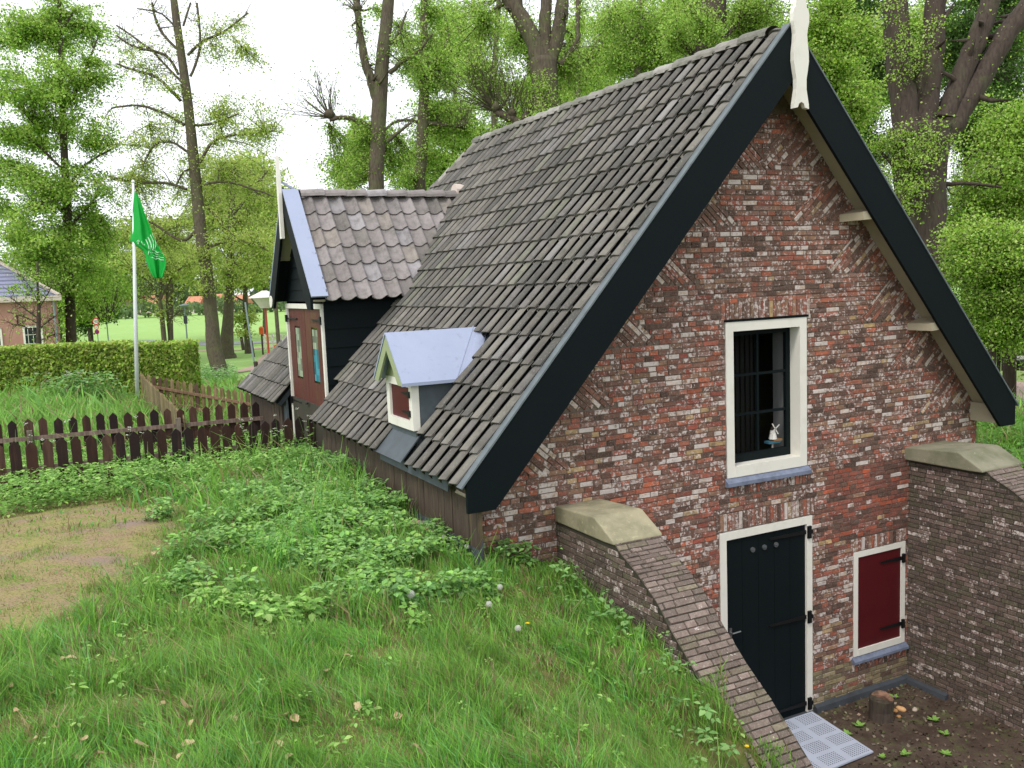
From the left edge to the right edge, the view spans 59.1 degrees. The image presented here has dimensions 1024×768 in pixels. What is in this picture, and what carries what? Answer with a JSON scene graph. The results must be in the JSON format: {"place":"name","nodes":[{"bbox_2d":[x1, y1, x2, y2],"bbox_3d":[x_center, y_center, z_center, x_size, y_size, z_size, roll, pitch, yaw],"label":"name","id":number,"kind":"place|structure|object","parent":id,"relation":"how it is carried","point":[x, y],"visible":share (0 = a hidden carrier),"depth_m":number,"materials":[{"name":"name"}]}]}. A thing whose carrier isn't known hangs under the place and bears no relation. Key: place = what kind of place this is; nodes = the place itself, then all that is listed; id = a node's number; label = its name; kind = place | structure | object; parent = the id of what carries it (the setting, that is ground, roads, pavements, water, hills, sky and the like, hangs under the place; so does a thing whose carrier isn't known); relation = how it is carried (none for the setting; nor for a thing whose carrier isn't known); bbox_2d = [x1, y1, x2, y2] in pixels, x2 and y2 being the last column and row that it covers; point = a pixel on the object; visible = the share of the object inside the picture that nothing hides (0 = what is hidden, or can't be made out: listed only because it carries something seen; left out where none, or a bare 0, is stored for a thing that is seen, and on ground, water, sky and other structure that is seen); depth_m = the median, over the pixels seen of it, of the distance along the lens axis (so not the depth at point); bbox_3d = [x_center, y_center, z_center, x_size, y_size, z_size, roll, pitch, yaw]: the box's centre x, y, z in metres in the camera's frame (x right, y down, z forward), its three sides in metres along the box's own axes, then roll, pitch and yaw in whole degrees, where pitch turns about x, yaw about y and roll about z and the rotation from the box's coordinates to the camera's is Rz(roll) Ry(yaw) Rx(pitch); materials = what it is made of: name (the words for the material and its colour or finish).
{"place":"outdoors","nodes":[
{"label":"outdoors","id":0,"kind":"place"},
{"bbox_2d":[133,340,275,345],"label":"road","id":1,"kind":"structure","parent":0,"point":[204,343],"depth_m":85.44,"materials":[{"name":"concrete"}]},
{"bbox_2d":[198,346,271,351],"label":"path","id":2,"kind":"structure","parent":0,"point":[235,349],"depth_m":75.25,"materials":[{"name":"pink brick"}]},
{"bbox_2d":[234,294,252,310],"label":"house","id":3,"kind":"structure","parent":0,"point":[249,299],"depth_m":232.92,"materials":[{"name":"orange tile"}]},
{"bbox_2d":[231,350,271,372],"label":"path","id":4,"kind":"structure","parent":0,"point":[260,359],"depth_m":56.71,"materials":[{"name":"pink brick"}]},
{"bbox_2d":[0,288,1023,767],"bbox_3d":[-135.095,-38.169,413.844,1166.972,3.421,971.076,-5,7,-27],"label":"ground","id":5,"kind":"structure","parent":0,"point":[12,544],"depth_m":6.74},
{"bbox_2d":[0,261,61,345],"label":"village house","id":6,"kind":"structure","parent":5,"relation":"on","point":[25,337],"depth_m":49.39,"materials":[{"name":"brown brick"}]},
{"bbox_2d":[0,327,2,345],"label":"window","id":7,"kind":"structure","parent":6,"relation":"in","point":[1,340],"depth_m":48.81,"materials":[{"name":"white paint"}]},
{"bbox_2d":[22,326,42,344],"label":"window","id":8,"kind":"structure","parent":6,"relation":"in","point":[27,334],"depth_m":49.44,"materials":[{"name":"white paint"}]},
{"bbox_2d":[25,423,54,464],"bbox_3d":[-5.660,0.861,10.880,0.328,0.858,0.209,-5,7,-27],"label":"garlic mustard","id":9,"kind":"object","parent":5,"relation":"on","point":[33,443],"visible":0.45,"depth_m":10.83,"materials":[{"name":"green plant"}]},
{"bbox_2d":[0,262,82,343],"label":"tree","id":10,"kind":"object","parent":5,"relation":"on","point":[37,296],"visible":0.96,"depth_m":43.96,"materials":[{"name":"green plant"}]},
{"bbox_2d":[0,339,132,395],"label":"clipped hedge","id":11,"kind":"object","parent":5,"relation":"on","point":[18,362],"visible":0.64,"depth_m":24.32,"materials":[{"name":"green plant"}]},
{"bbox_2d":[64,421,72,458],"bbox_3d":[-5.425,0.845,11.149,0.132,0.839,0.185,1,7,28],"label":"garlic mustard","id":12,"kind":"object","parent":5,"relation":"on","point":[69,438],"visible":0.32,"depth_m":11.10,"materials":[{"name":"green plant"}]},
{"bbox_2d":[0,0,145,342],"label":"tree","id":13,"kind":"object","parent":5,"relation":"on","point":[57,253],"visible":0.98,"depth_m":55.26,"materials":[{"name":"green plant"}]},
{"bbox_2d":[3,227,171,342],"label":"tree","id":14,"kind":"object","parent":5,"relation":"on","point":[79,311],"visible":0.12,"depth_m":79.51,"materials":[{"name":"green plant"}]},
{"bbox_2d":[92,317,98,340],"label":"traffic sign","id":15,"kind":"object","parent":5,"relation":"on","point":[95,323],"visible":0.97,"depth_m":65.98,"materials":[{"name":"white metal"}]},
{"bbox_2d":[76,303,127,341],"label":"tree","id":16,"kind":"object","parent":5,"relation":"on","point":[84,330],"visible":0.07,"depth_m":91.79,"materials":[{"name":"green plant"}]},
{"bbox_2d":[20,361,238,398],"bbox_3d":[-15.115,-0.471,38.132,12.004,3.089,34.877,-5,7,-27],"label":"cow parsley","id":17,"kind":"object","parent":5,"relation":"on","point":[203,371],"depth_m":21.80,"materials":[{"name":"plant"}]},
{"bbox_2d":[0,402,263,453],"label":"picket fence","id":18,"kind":"object","parent":5,"relation":"on","point":[168,426],"visible":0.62,"depth_m":13.71,"materials":[{"name":"brown wood"}]},
{"bbox_2d":[131,180,139,398],"bbox_3d":[-9.765,-2.383,23.409,0.109,5.784,0.722,-1,7,12],"label":"flagpole","id":19,"kind":"object","parent":5,"relation":"on","point":[136,360],"visible":0.89,"depth_m":23.37,"materials":[{"name":"white metal"}]},
{"bbox_2d":[130,191,165,277],"bbox_3d":[-9.356,-3.848,23.246,1.098,2.268,0.261,0,7,22],"label":"flag","id":20,"kind":"object","parent":19,"relation":"attached to","point":[142,238],"visible":1,"depth_m":23.32,"materials":[{"name":"green fabric"}]},
{"bbox_2d":[134,738,148,747],"bbox_3d":[-1.507,1.467,3.675,0.065,0.038,0.044,10,6,-40],"label":"fallen leaf","id":21,"kind":"object","parent":5,"relation":"on","point":[137,742],"visible":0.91,"depth_m":3.68,"materials":[{"name":"beige plant"}]},
{"bbox_2d":[137,295,165,314],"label":"house","id":22,"kind":"structure","parent":5,"relation":"on","point":[152,302],"depth_m":230.90,"materials":[{"name":"orange tile"}]},
{"bbox_2d":[0,415,316,499],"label":"picket fence","id":23,"kind":"object","parent":5,"relation":"on","point":[48,455],"visible":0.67,"depth_m":10.94,"materials":[{"name":"brown wood"}]},
{"bbox_2d":[99,217,225,341],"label":"tree","id":24,"kind":"object","parent":5,"relation":"on","point":[161,311],"visible":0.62,"depth_m":73.87,"materials":[{"name":"green plant"}]},
{"bbox_2d":[123,338,202,407],"bbox_3d":[-9.439,-0.143,24.553,1.770,2.150,1.191,-1,6,8],"label":"clipped hedge","id":25,"kind":"object","parent":5,"relation":"on","point":[175,360],"visible":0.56,"depth_m":24.08,"materials":[{"name":"green plant"}]},
{"bbox_2d":[140,373,186,429],"bbox_3d":[-7.033,0.574,18.036,0.053,0.989,9.013,-5,7,-26],"label":"side fence","id":26,"kind":"object","parent":5,"relation":"on","point":[161,401],"visible":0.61,"depth_m":17.86,"materials":[{"name":"brown wood"}]},
{"bbox_2d":[146,263,202,340],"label":"tree","id":27,"kind":"object","parent":5,"relation":"on","point":[166,277],"visible":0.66,"depth_m":74.41,"materials":[{"name":"green plant"}]},
{"bbox_2d":[67,0,301,376],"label":"tree","id":28,"kind":"object","parent":5,"relation":"on","point":[207,291],"visible":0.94,"depth_m":51.91,"materials":[{"name":"green plant"}]},
{"bbox_2d":[179,304,189,339],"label":"street lamp","id":29,"kind":"object","parent":5,"relation":"on","point":[185,316],"visible":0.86,"depth_m":69.84,"materials":[{"name":"grey metal"}]},
{"bbox_2d":[180,698,190,708],"bbox_3d":[-1.500,1.472,4.155,0.066,0.030,0.046,18,-1,12],"label":"fallen leaf","id":30,"kind":"object","parent":5,"relation":"on","point":[184,703],"visible":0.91,"depth_m":4.16,"materials":[{"name":"beige plant"}]},
{"bbox_2d":[182,739,194,745],"bbox_3d":[-1.339,1.481,3.735,0.059,0.017,0.034,-2,6,0],"label":"fallen leaf","id":31,"kind":"object","parent":5,"relation":"on","point":[187,741],"visible":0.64,"depth_m":3.74,"materials":[{"name":"beige plant"}]},
{"bbox_2d":[80,137,300,339],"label":"tree","id":32,"kind":"object","parent":5,"relation":"on","point":[263,212],"visible":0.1,"depth_m":82.98,"materials":[{"name":"green plant"}]},
{"bbox_2d":[185,296,202,312],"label":"house","id":33,"kind":"structure","parent":5,"relation":"on","point":[195,299],"depth_m":231.90,"materials":[{"name":"orange tile"}]},
{"bbox_2d":[140,374,251,421],"bbox_3d":[-7.239,0.433,20.799,3.570,1.298,0.053,1,7,26],"label":"picket fence","id":34,"kind":"object","parent":5,"relation":"on","point":[197,395],"visible":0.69,"depth_m":20.78,"materials":[{"name":"wood"}]},
{"bbox_2d":[114,294,286,318],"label":"hedgerow","id":35,"kind":"object","parent":5,"relation":"on","point":[198,307],"visible":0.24,"depth_m":201.69,"materials":[{"name":"green plant"}]},
{"bbox_2d":[151,150,293,358],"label":"tree","id":36,"kind":"object","parent":5,"relation":"on","point":[231,282],"visible":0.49,"depth_m":65.90,"materials":[{"name":"green plant"}]},
{"bbox_2d":[149,175,300,335],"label":"tree","id":37,"kind":"object","parent":5,"relation":"on","point":[258,285],"visible":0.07,"depth_m":95.51,"materials":[{"name":"green plant"}]},
{"bbox_2d":[198,200,276,353],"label":"tree","id":38,"kind":"object","parent":5,"relation":"on","point":[241,317],"visible":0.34,"depth_m":69.82,"materials":[{"name":"green plant"}]},
{"bbox_2d":[240,336,244,349],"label":"bollard","id":39,"kind":"object","parent":5,"relation":"on","point":[242,342],"visible":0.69,"depth_m":74.03,"materials":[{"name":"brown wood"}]},
{"bbox_2d":[239,418,252,455],"bbox_3d":[-3.372,0.784,11.560,0.204,0.705,0.210,-5,7,-27],"label":"garlic mustard","id":40,"kind":"object","parent":5,"relation":"on","point":[244,434],"visible":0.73,"depth_m":11.56,"materials":[{"name":"green plant"}]},
{"bbox_2d":[244,302,254,364],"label":"leaning pole","id":41,"kind":"object","parent":5,"relation":"on","point":[249,332],"visible":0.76,"depth_m":48.11,"materials":[{"name":"grey metal"}]},
{"bbox_2d":[249,291,270,352],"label":"street lamp","id":42,"kind":"object","parent":5,"relation":"on","point":[261,299],"visible":0.66,"depth_m":45.56,"materials":[{"name":"white metal"}]},
{"bbox_2d":[259,326,263,354],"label":"ring box","id":43,"kind":"object","parent":5,"relation":"on","point":[261,330],"visible":0.89,"depth_m":68.10,"materials":[{"name":"orange plastic"}]},
{"bbox_2d":[264,334,285,348],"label":"white rail fence","id":44,"kind":"object","parent":5,"relation":"on","point":[272,341],"visible":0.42,"depth_m":73.69,"materials":[{"name":"paint"}]},
{"bbox_2d":[274,303,279,343],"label":"timber post","id":45,"kind":"object","parent":5,"relation":"on","point":[277,325],"visible":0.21,"depth_m":52.08,"materials":[{"name":"wood"}]},
{"bbox_2d":[270,414,285,457],"bbox_3d":[-2.993,0.750,11.591,0.188,0.754,0.205,4,9,44],"label":"garlic mustard","id":46,"kind":"object","parent":5,"relation":"on","point":[278,437],"visible":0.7,"depth_m":11.57,"materials":[{"name":"green plant"}]},
{"bbox_2d":[290,713,298,721],"bbox_3d":[-0.983,1.516,4.096,0.047,0.023,0.057,-6,31,-34],"label":"fallen leaf","id":47,"kind":"object","parent":5,"relation":"on","point":[296,718],"visible":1,"depth_m":4.11,"materials":[{"name":"beige plant"}]},
{"bbox_2d":[296,408,313,450],"bbox_3d":[-2.617,0.702,11.569,0.248,0.827,0.136,-8,9,-43],"label":"garlic mustard","id":48,"kind":"object","parent":5,"relation":"on","point":[307,433],"visible":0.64,"depth_m":11.56,"materials":[{"name":"green plant"}]},
{"bbox_2d":[299,105,397,189],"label":"tree","id":49,"kind":"object","parent":5,"relation":"on","point":[329,176],"visible":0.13,"depth_m":59.00,"materials":[{"name":"green plant"}]},
{"bbox_2d":[354,701,360,710],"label":"fallen leaf","id":50,"kind":"object","parent":5,"relation":"on","point":[357,705],"visible":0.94,"depth_m":4.31,"materials":[{"name":"beige plant"}]},
{"bbox_2d":[275,0,448,189],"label":"tree","id":51,"kind":"object","parent":5,"relation":"on","point":[377,154],"visible":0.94,"depth_m":32.95,"materials":[{"name":"green plant"}]},
{"bbox_2d":[407,590,414,600],"bbox_3d":[-0.677,1.468,6.071,0.055,0.168,0.055,-5,7,-27],"label":"dandelion clock","id":52,"kind":"object","parent":5,"relation":"on","point":[410,594],"visible":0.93,"depth_m":6.05,"materials":[{"name":"white plant"}]},
{"bbox_2d":[412,743,422,754],"bbox_3d":[-0.411,1.606,3.956,0.068,0.038,0.052,26,-7,4],"label":"fallen leaf","id":53,"kind":"object","parent":5,"relation":"on","point":[419,750],"visible":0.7,"depth_m":3.97,"materials":[{"name":"beige plant"}]},
{"bbox_2d":[369,0,489,190],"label":"tree","id":54,"kind":"object","parent":5,"relation":"on","point":[440,121],"visible":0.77,"depth_m":37.97,"materials":[{"name":"green plant"}]},
{"bbox_2d":[386,0,509,190],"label":"tree","id":55,"kind":"object","parent":5,"relation":"on","point":[459,149],"visible":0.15,"depth_m":61.23,"materials":[{"name":"green plant"}]},
{"bbox_2d":[438,0,520,131],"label":"tree","id":56,"kind":"object","parent":5,"relation":"on","point":[460,30],"visible":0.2,"depth_m":44.68,"materials":[{"name":"green plant"}]},
{"bbox_2d":[486,601,491,610],"bbox_3d":[-0.157,1.580,6.251,0.042,0.162,0.042,-5,7,-27],"label":"dandelion clock","id":57,"kind":"object","parent":5,"relation":"on","point":[488,603],"visible":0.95,"depth_m":6.24,"materials":[{"name":"white plant"}]},
{"bbox_2d":[497,584,502,602],"bbox_3d":[-0.087,1.562,6.691,0.042,0.162,0.042,-5,7,-27],"label":"dandelion clock","id":58,"kind":"object","parent":5,"relation":"on","point":[499,587],"visible":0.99,"depth_m":6.68,"materials":[{"name":"white plant"}]},
{"bbox_2d":[0,367,1023,767],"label":"grass","id":59,"kind":"structure","parent":5,"relation":"on","point":[30,669],"depth_m":5.24,"materials":[{"name":"green plant"}]},
{"bbox_2d":[0,428,1023,767],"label":"ground elder","id":60,"kind":"object","parent":5,"relation":"on","point":[270,608],"visible":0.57,"depth_m":7.44,"materials":[{"name":"green plant"}]},
{"bbox_2d":[427,0,606,131],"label":"tree","id":61,"kind":"object","parent":5,"relation":"on","point":[545,44],"visible":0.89,"depth_m":27.90,"materials":[{"name":"green plant"}]},
{"bbox_2d":[515,625,520,639],"bbox_3d":[0.042,1.677,5.991,0.042,0.162,0.042,-5,7,-27],"label":"dandelion clock","id":62,"kind":"object","parent":5,"relation":"on","point":[517,628],"visible":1,"depth_m":5.97,"materials":[{"name":"white plant"}]},
{"bbox_2d":[123,250,950,310],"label":"wood","id":63,"kind":"object","parent":5,"relation":"on","point":[187,294],"visible":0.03,"depth_m":241.23,"materials":[{"name":"green plant"}]},
{"bbox_2d":[483,4,630,125],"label":"tree","id":64,"kind":"object","parent":5,"relation":"on","point":[572,27],"visible":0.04,"depth_m":63.10,"materials":[{"name":"green plant"}]},
{"bbox_2d":[562,0,637,100],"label":"tree","id":65,"kind":"object","parent":5,"relation":"on","point":[583,7],"visible":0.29,"depth_m":42.35,"materials":[{"name":"green plant"}]},
{"bbox_2d":[237,0,1018,719],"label":"cellar house","id":66,"kind":"structure","parent":5,"relation":"on","point":[665,298],"depth_m":9.11,"materials":[{"name":"brick"}]},
{"bbox_2d":[719,515,814,719],"bbox_3d":[2.594,2.475,9.244,1.220,2.148,0.142,-5,7,-27],"label":"door","id":67,"kind":"structure","parent":66,"relation":"in","point":[765,573],"depth_m":9.25,"materials":[{"name":"black paint"}]},
{"bbox_2d":[724,314,811,487],"bbox_3d":[2.427,0.135,9.160,1.090,1.628,0.555,-5,7,-27],"label":"window","id":68,"kind":"structure","parent":66,"relation":"in","point":[787,458],"depth_m":9.17,"materials":[{"name":"white paint"}]},
{"bbox_2d":[764,423,781,447],"bbox_3d":[2.697,0.571,9.322,0.172,0.354,0.090,-5,7,-27],"label":"windmill ornament","id":69,"kind":"object","parent":66,"relation":"on","point":[773,438],"visible":0.76,"depth_m":9.29,"materials":[{"name":"white ceramic"}]},
{"bbox_2d":[573,0,694,86],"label":"tree","id":70,"kind":"object","parent":5,"relation":"on","point":[629,54],"visible":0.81,"depth_m":35.87,"materials":[{"name":"green plant"}]},
{"bbox_2d":[555,499,813,767],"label":"retaining wall","id":71,"kind":"structure","parent":5,"relation":"on","point":[627,556],"depth_m":6.85,"materials":[{"name":"brick"}]},
{"bbox_2d":[586,0,808,63],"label":"tree","id":72,"kind":"object","parent":5,"relation":"on","point":[700,1],"visible":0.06,"depth_m":56.73,"materials":[{"name":"green plant"}]},
{"bbox_2d":[649,0,808,64],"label":"tree","id":73,"kind":"object","parent":5,"relation":"on","point":[710,28],"visible":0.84,"depth_m":24.64,"materials":[{"name":"green plant"}]},
{"bbox_2d":[767,0,911,188],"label":"tree","id":74,"kind":"object","parent":5,"relation":"on","point":[835,33],"visible":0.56,"depth_m":26.58,"materials":[{"name":"green plant"}]},
{"bbox_2d":[786,0,921,187],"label":"tree","id":75,"kind":"object","parent":5,"relation":"on","point":[867,4],"visible":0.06,"depth_m":32.26,"materials":[{"name":"green plant"}]},
{"bbox_2d":[863,0,1023,274],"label":"tree","id":76,"kind":"object","parent":5,"relation":"on","point":[926,129],"visible":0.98,"depth_m":19.76,"materials":[{"name":"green plant"}]},
{"bbox_2d":[873,0,1023,114],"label":"tree","id":77,"kind":"object","parent":5,"relation":"on","point":[919,11],"visible":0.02,"depth_m":39.30,"materials":[{"name":"green plant"}]},
{"bbox_2d":[888,79,1023,397],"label":"tree","id":78,"kind":"object","parent":5,"relation":"on","point":[1005,135],"visible":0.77,"depth_m":23.72,"materials":[{"name":"green plant"}]},
{"bbox_2d":[912,0,1023,301],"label":"tree","id":79,"kind":"object","parent":5,"relation":"on","point":[1006,78],"visible":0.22,"depth_m":35.27,"materials":[{"name":"green plant"}]},
{"bbox_2d":[946,261,996,356],"bbox_3d":[13.075,-2.542,29.498,7.677,6.198,6.178,-1,7,11],"label":"shrub","id":80,"kind":"object","parent":5,"relation":"on","point":[950,282],"depth_m":29.42,"materials":[{"name":"green plant"}]},
{"bbox_2d":[920,202,1023,366],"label":"tree","id":81,"kind":"object","parent":5,"relation":"on","point":[988,265],"visible":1,"depth_m":15.61,"materials":[{"name":"green plant"}]},
{"bbox_2d":[976,414,1023,465],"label":"bank weeds","id":82,"kind":"object","parent":5,"relation":"on","point":[1012,447],"depth_m":11.60,"materials":[{"name":"green plant"}]},
{"bbox_2d":[996,341,1023,383],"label":"shrub","id":83,"kind":"object","parent":5,"relation":"on","point":[1018,354],"visible":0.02,"depth_m":22.57,"materials":[{"name":"green plant"}]},
{"bbox_2d":[996,346,1023,371],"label":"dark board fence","id":84,"kind":"object","parent":5,"relation":"on","point":[1000,365],"visible":0.09,"depth_m":29.76,"materials":[{"name":"black wood"}]},
{"bbox_2d":[1017,356,1023,367],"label":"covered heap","id":85,"kind":"object","parent":5,"relation":"on","point":[1018,362],"visible":0.31,"depth_m":24.74,"materials":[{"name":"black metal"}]},
{"bbox_2d":[0,0,1023,295],"label":"sky","id":86,"kind":"structure","parent":0,"point":[296,33],"materials":[{"name":"white"}]},
{"bbox_2d":[815,684,1023,767],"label":"pit floor","id":87,"kind":"structure","parent":0,"point":[974,748],"depth_m":9.02,"materials":[{"name":"soil"}]},
{"bbox_2d":[785,711,872,767],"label":"ramp plate","id":88,"kind":"object","parent":87,"relation":"on","point":[823,743],"visible":0.64,"depth_m":8.89,"materials":[{"name":"grey metal"}]},
{"bbox_2d":[853,720,864,725],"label":"weed","id":89,"kind":"object","parent":87,"relation":"on","point":[859,723],"visible":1,"depth_m":9.27,"materials":[{"name":"green plant"}]},
{"bbox_2d":[868,690,893,723],"bbox_3d":[3.846,3.354,9.402,0.251,0.270,0.253,-5,7,-27],"label":"log stump","id":90,"kind":"object","parent":87,"relation":"on","point":[881,707],"visible":1,"depth_m":9.32,"materials":[{"name":"brown wood"}]},
{"bbox_2d":[896,706,905,711],"bbox_3d":[4.120,3.440,9.562,0.108,0.058,0.065,4,9,43],"label":"stone","id":91,"kind":"object","parent":87,"relation":"on","point":[901,708],"visible":1,"depth_m":9.54,"materials":[{"name":"stone"}]},
{"bbox_2d":[900,748,910,754],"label":"weed","id":92,"kind":"object","parent":87,"relation":"on","point":[904,751],"visible":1,"depth_m":8.69,"materials":[{"name":"green plant"}]},
{"bbox_2d":[818,682,1023,767],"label":"leaf litter","id":93,"kind":"object","parent":87,"relation":"on","point":[916,731],"visible":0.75,"depth_m":9.06,"materials":[{"name":"brown plant"}]},
{"bbox_2d":[927,715,939,720],"bbox_3d":[4.345,3.449,9.306,0.138,0.023,0.132,-5,7,-27],"label":"weed","id":94,"kind":"object","parent":87,"relation":"on","point":[934,717],"visible":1,"depth_m":9.32,"materials":[{"name":"green plant"}]},
{"bbox_2d":[937,729,948,734],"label":"weed","id":95,"kind":"object","parent":87,"relation":"on","point":[945,731],"visible":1,"depth_m":9.04,"materials":[{"name":"green plant"}]},
{"bbox_2d":[939,749,951,754],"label":"weed","id":96,"kind":"object","parent":87,"relation":"on","point":[946,752],"visible":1,"depth_m":8.66,"materials":[{"name":"green plant"}]},
{"bbox_2d":[905,441,1023,732],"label":"retaining wall","id":97,"kind":"structure","parent":87,"relation":"on","point":[965,606],"depth_m":9.44,"materials":[{"name":"brick"}]},
{"bbox_2d":[1016,382,1023,402],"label":"path","id":98,"kind":"structure","parent":0,"point":[1019,386],"depth_m":28.66,"materials":[{"name":"pink brick"}]}
]}

